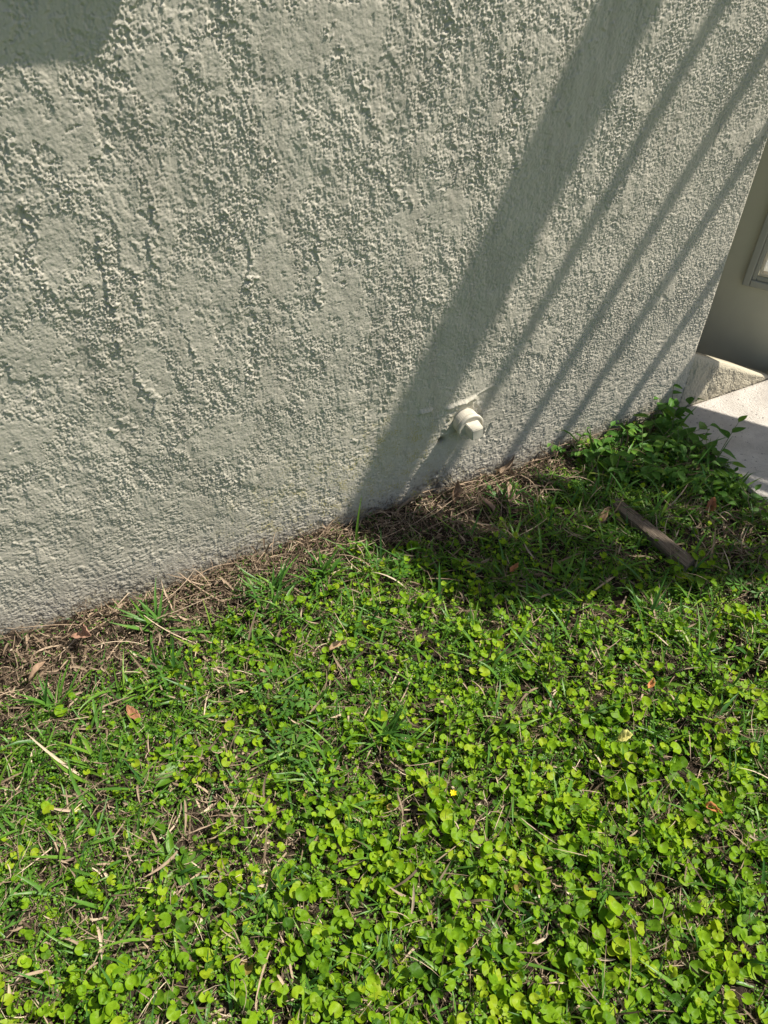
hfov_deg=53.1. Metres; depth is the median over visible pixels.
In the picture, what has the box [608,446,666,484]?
broadleaf weed
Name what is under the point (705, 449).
broadleaf weed
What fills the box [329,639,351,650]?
dead leaf
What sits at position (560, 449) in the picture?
broadleaf weed
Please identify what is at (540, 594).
grass tuft
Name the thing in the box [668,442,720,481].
broadleaf weed
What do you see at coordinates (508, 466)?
dead leaf
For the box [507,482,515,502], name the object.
dead leaf
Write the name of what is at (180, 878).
lance leaf weed
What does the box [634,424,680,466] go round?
broadleaf weed
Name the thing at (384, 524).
dry thatch
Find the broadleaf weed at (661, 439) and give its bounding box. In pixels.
[626,406,676,452]
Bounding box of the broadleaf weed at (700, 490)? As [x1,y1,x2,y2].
[690,476,728,502]
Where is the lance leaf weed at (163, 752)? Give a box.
[152,736,211,790]
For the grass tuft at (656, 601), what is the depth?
1.78 m
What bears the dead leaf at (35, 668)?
on the ground at (692, 768)
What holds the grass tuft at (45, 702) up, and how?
on the ground at (692, 768)
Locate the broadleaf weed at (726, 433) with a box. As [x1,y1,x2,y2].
[695,415,747,476]
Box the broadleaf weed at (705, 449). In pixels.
[677,429,716,454]
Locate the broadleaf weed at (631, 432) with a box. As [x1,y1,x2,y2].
[614,420,638,436]
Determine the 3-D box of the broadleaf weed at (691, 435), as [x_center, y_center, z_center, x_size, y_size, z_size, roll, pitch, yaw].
[0.837,-0.230,2.211,0.182,0.106,0.193,-25,50,-23]
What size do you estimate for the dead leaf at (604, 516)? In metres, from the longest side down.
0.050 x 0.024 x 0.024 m
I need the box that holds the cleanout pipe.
[453,408,482,439]
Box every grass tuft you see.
[10,660,91,734]
[110,580,185,661]
[123,629,196,697]
[221,554,310,622]
[234,860,300,941]
[287,548,352,587]
[348,534,403,579]
[357,689,430,762]
[484,476,528,518]
[519,572,586,616]
[626,578,696,654]
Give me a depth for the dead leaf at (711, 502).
2.03 m
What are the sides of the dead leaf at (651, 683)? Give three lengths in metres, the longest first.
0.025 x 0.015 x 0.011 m
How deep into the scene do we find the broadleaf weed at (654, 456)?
2.12 m
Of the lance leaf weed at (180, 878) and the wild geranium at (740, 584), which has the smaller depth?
the lance leaf weed at (180, 878)
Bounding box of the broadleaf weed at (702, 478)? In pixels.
[653,445,705,486]
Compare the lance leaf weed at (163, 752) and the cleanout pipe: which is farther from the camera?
the cleanout pipe
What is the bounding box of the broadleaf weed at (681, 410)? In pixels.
[654,384,703,420]
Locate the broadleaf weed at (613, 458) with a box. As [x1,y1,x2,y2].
[577,434,629,470]
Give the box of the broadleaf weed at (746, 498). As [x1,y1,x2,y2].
[717,484,767,518]
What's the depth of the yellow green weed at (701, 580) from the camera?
1.86 m
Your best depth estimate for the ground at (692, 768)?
1.58 m
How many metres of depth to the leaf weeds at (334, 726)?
1.54 m
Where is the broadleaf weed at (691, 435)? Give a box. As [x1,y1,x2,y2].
[633,398,720,457]
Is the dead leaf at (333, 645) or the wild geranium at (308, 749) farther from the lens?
the dead leaf at (333, 645)
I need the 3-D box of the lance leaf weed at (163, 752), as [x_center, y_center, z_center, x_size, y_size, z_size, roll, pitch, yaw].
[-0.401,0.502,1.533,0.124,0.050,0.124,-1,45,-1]
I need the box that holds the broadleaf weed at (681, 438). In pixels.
[666,418,707,455]
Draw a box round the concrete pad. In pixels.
[671,380,767,504]
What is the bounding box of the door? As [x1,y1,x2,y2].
[696,137,767,371]
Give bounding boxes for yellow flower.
[450,790,456,798]
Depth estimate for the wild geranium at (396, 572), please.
1.86 m
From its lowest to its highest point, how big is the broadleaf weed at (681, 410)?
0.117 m
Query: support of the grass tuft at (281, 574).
on the ground at (692, 768)
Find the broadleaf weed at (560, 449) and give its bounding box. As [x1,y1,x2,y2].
[547,427,590,457]
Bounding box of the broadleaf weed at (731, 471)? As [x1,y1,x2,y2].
[709,467,748,491]
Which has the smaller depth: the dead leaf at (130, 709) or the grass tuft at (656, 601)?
the dead leaf at (130, 709)
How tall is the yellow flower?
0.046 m
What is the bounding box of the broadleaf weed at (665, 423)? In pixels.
[652,403,688,429]
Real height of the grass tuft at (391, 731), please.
0.067 m
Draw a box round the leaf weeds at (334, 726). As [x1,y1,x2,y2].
[0,418,767,1023]
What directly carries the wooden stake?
on the ground at (692, 768)
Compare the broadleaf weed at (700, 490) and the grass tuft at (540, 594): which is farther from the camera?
the broadleaf weed at (700, 490)
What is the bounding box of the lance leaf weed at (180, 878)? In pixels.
[134,829,211,892]
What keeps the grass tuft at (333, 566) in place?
on the ground at (692, 768)
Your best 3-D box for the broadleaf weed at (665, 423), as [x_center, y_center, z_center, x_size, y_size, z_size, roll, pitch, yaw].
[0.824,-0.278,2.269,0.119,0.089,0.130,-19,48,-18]
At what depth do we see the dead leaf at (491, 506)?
2.02 m
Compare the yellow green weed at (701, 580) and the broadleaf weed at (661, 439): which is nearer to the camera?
the yellow green weed at (701, 580)
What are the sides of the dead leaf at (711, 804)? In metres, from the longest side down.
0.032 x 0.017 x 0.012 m
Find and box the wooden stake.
[611,499,694,570]
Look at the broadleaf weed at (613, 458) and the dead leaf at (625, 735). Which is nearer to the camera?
the dead leaf at (625, 735)
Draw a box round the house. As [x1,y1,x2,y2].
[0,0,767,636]
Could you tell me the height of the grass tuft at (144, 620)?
0.103 m
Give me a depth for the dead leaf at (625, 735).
1.53 m
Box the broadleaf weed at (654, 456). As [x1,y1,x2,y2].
[637,444,679,486]
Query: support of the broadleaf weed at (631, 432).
on the ground at (692, 768)
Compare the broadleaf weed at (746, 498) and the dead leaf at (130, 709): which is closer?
the dead leaf at (130, 709)
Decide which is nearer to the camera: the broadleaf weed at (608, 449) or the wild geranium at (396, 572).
the wild geranium at (396, 572)
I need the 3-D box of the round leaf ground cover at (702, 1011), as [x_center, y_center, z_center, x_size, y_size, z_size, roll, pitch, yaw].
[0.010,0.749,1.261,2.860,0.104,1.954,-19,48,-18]
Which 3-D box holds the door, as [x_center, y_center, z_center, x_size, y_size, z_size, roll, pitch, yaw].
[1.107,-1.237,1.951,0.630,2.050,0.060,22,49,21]
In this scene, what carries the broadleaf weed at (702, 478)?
on the ground at (692, 768)
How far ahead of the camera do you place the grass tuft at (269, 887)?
1.34 m
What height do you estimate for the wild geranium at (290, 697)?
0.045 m
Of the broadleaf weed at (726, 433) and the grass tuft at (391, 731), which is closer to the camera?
the grass tuft at (391, 731)
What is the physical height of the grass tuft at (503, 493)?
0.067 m
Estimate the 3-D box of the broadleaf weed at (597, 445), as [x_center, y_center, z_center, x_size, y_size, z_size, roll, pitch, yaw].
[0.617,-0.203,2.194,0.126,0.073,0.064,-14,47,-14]
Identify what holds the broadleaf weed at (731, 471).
on the ground at (692, 768)
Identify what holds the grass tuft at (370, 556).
on the ground at (692, 768)
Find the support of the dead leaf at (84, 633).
on the ground at (692, 768)
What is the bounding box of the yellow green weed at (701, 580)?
[665,550,717,587]
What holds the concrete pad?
on the ground at (692, 768)
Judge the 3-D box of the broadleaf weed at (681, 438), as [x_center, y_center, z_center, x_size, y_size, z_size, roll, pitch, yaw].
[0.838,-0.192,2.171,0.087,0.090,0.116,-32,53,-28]
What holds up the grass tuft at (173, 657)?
on the ground at (692, 768)
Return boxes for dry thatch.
[0,410,767,1023]
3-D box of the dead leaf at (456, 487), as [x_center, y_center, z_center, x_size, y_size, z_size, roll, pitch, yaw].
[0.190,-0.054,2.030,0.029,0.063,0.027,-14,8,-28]
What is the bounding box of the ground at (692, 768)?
[0,426,767,1023]
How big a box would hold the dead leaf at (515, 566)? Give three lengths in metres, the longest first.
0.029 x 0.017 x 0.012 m
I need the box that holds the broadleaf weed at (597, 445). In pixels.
[582,421,618,448]
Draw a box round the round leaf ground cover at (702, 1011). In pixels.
[0,421,767,1023]
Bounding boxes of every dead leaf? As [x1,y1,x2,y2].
[28,661,45,682]
[70,624,90,638]
[126,704,139,722]
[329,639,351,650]
[452,480,461,502]
[483,497,494,511]
[499,455,514,474]
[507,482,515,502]
[510,563,518,571]
[598,507,609,522]
[617,729,632,741]
[647,679,654,687]
[705,497,716,514]
[705,801,721,812]
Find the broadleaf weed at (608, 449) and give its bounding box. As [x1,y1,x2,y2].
[597,435,663,456]
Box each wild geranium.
[251,665,316,725]
[265,723,321,773]
[369,552,410,578]
[726,563,767,599]

